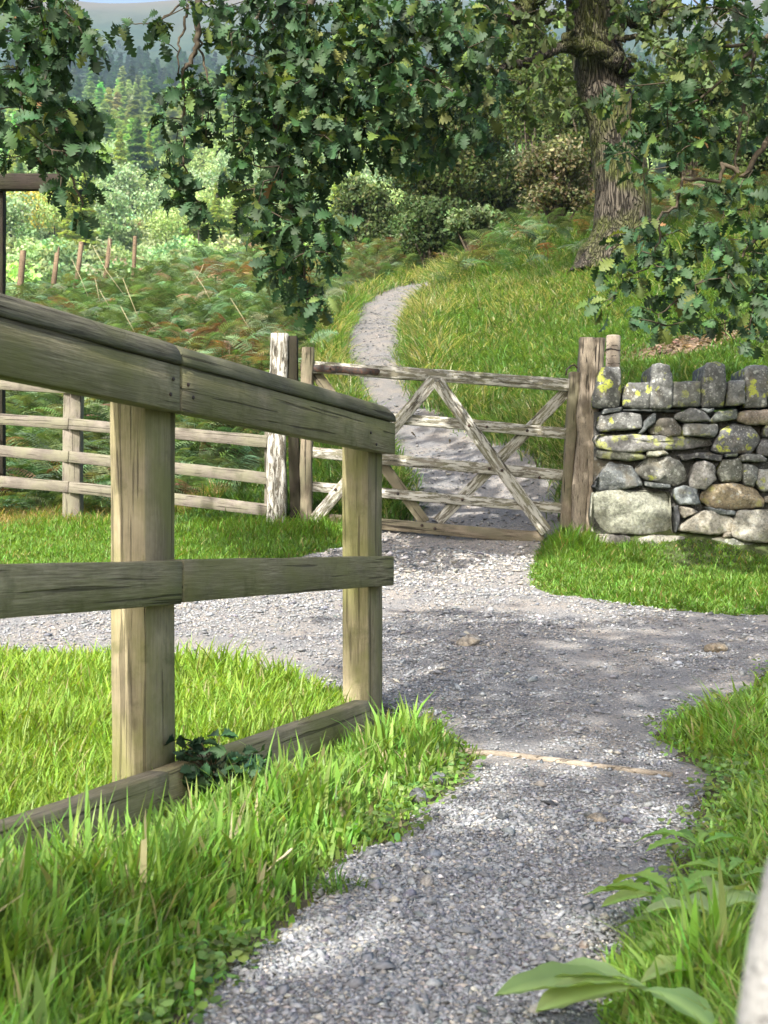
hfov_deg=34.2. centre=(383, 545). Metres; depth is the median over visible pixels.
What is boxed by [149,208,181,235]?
birch tree
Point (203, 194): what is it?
birch tree
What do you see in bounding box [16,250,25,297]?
stake
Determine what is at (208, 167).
birch tree
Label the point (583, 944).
rock
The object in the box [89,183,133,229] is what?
pine tree
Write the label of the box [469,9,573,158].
ash tree
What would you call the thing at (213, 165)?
birch tree
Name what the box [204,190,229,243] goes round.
larch tree
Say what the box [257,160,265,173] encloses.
larch tree
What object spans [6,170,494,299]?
valley scrub
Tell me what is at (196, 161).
birch tree
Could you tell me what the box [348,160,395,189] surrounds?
pine tree
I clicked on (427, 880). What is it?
rock
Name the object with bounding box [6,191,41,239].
birch tree
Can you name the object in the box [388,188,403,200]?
birch tree
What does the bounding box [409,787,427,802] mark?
rock
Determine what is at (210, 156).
birch tree
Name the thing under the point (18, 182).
timber frame
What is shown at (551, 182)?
hawthorn bush
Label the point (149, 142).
larch tree
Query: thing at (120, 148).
larch tree
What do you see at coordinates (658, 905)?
plantain plant
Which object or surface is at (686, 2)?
sky
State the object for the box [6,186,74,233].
autumn tree
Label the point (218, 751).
ivy plant
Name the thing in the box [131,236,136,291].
stake
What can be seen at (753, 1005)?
pale post
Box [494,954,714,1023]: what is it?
dock plant
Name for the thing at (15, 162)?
larch tree
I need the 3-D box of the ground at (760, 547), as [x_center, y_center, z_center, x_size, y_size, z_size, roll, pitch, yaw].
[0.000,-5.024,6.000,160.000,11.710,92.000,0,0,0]
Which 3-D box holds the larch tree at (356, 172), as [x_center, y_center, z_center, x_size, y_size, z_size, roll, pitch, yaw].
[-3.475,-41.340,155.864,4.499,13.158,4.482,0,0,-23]
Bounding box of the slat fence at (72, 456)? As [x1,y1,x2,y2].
[0,380,267,518]
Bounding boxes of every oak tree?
[366,67,522,234]
[427,0,767,275]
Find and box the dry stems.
[75,240,252,333]
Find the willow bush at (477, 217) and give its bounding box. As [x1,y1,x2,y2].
[443,202,507,251]
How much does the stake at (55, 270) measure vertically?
1.067 m
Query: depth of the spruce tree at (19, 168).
197.96 m
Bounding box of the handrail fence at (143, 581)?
[0,293,395,860]
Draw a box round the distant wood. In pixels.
[0,21,767,176]
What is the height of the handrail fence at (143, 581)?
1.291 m
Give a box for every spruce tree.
[7,163,31,224]
[76,137,108,216]
[125,117,154,190]
[125,121,151,188]
[150,126,168,188]
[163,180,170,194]
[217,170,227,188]
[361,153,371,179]
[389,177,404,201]
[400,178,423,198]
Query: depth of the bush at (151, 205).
172.83 m
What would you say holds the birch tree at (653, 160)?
on the hill
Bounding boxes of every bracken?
[0,236,364,512]
[311,166,767,287]
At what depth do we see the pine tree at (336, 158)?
225.99 m
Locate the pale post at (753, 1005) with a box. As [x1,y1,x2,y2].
[737,861,767,1023]
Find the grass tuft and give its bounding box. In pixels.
[282,861,385,899]
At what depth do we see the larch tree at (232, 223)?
153.42 m
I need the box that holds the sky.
[75,0,741,6]
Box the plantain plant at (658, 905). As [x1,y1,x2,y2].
[641,876,757,914]
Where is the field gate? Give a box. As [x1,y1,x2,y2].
[299,347,579,541]
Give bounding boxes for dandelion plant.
[584,869,717,914]
[615,901,748,954]
[634,827,749,851]
[670,856,764,887]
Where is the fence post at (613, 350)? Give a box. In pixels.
[605,335,620,367]
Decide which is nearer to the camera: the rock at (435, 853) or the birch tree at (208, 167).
the rock at (435, 853)
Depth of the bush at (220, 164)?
240.06 m
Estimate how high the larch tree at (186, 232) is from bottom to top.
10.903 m
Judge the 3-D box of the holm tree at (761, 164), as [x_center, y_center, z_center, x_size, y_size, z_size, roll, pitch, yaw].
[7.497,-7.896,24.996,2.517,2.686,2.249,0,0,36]
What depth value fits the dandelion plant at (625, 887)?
1.94 m
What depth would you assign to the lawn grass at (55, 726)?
3.54 m
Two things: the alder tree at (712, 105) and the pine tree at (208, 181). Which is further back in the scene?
the pine tree at (208, 181)
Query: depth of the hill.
1289.76 m
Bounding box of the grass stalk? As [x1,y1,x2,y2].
[267,848,292,870]
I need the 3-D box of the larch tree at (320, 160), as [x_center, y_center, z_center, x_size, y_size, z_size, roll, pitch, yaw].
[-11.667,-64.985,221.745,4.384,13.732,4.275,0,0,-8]
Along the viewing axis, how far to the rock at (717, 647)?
5.11 m
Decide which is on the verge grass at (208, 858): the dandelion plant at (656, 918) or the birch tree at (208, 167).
the dandelion plant at (656, 918)
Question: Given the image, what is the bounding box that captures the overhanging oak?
[0,0,767,361]
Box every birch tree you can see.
[28,192,75,240]
[71,176,102,188]
[120,180,146,213]
[131,169,148,208]
[143,208,185,247]
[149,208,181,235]
[150,187,173,209]
[154,150,194,172]
[156,190,201,238]
[170,185,222,242]
[185,148,202,172]
[198,139,222,167]
[198,162,220,185]
[206,199,229,231]
[207,188,246,231]
[383,189,409,232]
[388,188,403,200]
[647,154,657,170]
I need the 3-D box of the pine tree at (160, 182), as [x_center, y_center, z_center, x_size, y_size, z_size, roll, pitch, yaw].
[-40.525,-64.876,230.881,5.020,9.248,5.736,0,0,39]
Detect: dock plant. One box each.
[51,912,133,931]
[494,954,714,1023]
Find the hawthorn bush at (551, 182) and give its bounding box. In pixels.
[510,133,594,229]
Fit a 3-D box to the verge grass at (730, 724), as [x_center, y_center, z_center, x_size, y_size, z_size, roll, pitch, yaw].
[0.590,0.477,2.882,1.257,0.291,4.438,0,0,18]
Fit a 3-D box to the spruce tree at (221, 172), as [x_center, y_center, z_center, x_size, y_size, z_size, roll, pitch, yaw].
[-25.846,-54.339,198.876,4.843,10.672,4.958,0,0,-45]
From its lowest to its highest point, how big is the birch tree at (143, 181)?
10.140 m
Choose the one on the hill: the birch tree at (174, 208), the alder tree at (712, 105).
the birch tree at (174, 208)
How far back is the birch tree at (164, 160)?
240.44 m
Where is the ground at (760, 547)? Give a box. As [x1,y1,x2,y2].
[10,241,767,1023]
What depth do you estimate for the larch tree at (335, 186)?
147.94 m
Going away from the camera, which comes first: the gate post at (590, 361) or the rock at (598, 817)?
the rock at (598, 817)
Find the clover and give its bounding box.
[35,564,767,1023]
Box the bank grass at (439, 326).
[175,181,767,526]
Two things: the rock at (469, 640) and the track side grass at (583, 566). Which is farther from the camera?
the track side grass at (583, 566)
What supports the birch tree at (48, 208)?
on the hill
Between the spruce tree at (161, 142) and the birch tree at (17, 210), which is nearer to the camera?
the birch tree at (17, 210)
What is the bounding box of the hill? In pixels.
[0,0,767,256]
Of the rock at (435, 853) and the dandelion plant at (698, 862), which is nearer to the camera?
the dandelion plant at (698, 862)
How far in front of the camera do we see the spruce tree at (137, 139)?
247.75 m
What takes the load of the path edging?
on the path
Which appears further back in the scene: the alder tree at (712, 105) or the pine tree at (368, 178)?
the pine tree at (368, 178)
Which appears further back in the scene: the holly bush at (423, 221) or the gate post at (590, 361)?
the holly bush at (423, 221)
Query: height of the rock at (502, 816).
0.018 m
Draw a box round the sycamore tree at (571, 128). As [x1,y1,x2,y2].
[517,44,655,193]
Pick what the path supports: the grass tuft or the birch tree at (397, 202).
the grass tuft
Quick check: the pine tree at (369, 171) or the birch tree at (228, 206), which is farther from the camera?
the pine tree at (369, 171)
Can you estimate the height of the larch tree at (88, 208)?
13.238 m
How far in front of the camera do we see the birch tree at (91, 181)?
220.78 m
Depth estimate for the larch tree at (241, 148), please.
245.20 m
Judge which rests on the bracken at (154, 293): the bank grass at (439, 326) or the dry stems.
the dry stems
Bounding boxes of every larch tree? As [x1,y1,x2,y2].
[7,149,25,194]
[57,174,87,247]
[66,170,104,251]
[109,112,120,135]
[111,131,134,205]
[145,131,154,172]
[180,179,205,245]
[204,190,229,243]
[226,198,242,244]
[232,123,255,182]
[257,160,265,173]
[312,156,323,173]
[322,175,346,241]
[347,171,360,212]
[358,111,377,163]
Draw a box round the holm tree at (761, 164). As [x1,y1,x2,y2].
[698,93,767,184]
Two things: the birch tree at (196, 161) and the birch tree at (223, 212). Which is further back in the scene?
the birch tree at (196, 161)
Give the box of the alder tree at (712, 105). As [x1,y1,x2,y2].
[638,40,750,183]
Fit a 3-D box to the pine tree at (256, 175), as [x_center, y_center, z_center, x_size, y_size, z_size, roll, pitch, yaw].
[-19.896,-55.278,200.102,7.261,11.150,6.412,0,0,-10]
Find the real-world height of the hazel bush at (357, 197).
3.102 m
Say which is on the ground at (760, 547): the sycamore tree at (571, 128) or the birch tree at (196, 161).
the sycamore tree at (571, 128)
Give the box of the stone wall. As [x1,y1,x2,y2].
[588,361,767,545]
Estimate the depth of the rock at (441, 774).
3.04 m
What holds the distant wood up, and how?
on the hill
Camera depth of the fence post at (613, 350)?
9.11 m
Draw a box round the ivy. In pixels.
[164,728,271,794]
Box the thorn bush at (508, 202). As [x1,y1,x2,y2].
[470,150,539,214]
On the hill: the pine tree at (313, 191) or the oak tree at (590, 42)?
the pine tree at (313, 191)
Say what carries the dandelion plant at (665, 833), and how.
on the verge grass at (730, 724)
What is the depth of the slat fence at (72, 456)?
9.69 m
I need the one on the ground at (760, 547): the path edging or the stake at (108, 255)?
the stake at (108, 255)
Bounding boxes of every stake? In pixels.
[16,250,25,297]
[49,247,59,307]
[73,241,83,303]
[102,238,111,289]
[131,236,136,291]
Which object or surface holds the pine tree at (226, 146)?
on the hill
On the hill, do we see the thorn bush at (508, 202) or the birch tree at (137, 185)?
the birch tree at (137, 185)
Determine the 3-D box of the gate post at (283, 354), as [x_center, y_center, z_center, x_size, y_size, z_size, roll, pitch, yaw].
[-0.727,-0.787,9.108,0.249,1.488,0.213,0,0,0]
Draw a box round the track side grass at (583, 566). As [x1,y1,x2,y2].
[0,446,767,615]
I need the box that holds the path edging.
[459,747,672,777]
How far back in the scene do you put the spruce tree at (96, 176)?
227.61 m
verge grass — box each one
[0,690,756,1023]
[452,669,767,1023]
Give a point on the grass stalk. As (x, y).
(286, 853)
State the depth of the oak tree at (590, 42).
17.54 m
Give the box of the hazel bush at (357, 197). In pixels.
[331,175,405,252]
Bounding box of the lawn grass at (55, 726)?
[0,629,355,819]
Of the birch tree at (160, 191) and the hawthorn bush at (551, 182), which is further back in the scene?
the birch tree at (160, 191)
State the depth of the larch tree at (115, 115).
368.35 m
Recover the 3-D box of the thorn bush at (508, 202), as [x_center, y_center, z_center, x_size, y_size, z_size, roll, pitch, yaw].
[3.318,-9.444,33.920,2.374,2.332,2.108,0,0,-36]
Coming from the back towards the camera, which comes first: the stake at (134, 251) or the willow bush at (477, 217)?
the willow bush at (477, 217)
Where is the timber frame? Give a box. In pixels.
[0,173,60,495]
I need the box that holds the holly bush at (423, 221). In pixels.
[387,194,472,268]
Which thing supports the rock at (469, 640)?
on the path
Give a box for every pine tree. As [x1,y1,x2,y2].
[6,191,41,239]
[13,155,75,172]
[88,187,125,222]
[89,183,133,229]
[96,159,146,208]
[100,137,128,174]
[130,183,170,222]
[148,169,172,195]
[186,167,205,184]
[189,170,219,200]
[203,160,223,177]
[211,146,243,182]
[218,133,255,160]
[238,162,264,188]
[301,174,318,202]
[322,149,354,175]
[328,171,379,204]
[340,176,394,214]
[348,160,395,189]
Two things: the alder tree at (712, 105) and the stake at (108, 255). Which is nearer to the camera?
the stake at (108, 255)
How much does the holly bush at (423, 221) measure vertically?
2.265 m
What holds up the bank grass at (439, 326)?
on the ground at (760, 547)
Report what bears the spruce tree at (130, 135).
on the hill
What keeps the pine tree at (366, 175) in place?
on the hill
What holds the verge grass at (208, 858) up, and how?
on the ground at (760, 547)
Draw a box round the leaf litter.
[411,317,767,441]
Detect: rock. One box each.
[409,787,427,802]
[420,874,433,886]
[422,848,441,857]
[429,772,445,785]
[456,634,480,645]
[496,812,508,819]
[578,940,588,949]
[587,812,608,821]
[704,642,727,651]
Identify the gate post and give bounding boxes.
[266,333,299,524]
[570,337,605,537]
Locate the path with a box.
[0,282,767,1023]
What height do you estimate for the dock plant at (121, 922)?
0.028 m
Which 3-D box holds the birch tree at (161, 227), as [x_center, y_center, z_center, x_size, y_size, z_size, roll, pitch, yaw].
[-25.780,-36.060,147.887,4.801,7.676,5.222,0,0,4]
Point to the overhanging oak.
(56, 130)
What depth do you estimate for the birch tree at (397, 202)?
146.68 m
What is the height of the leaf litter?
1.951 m
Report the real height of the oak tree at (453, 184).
5.010 m
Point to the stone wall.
(663, 462)

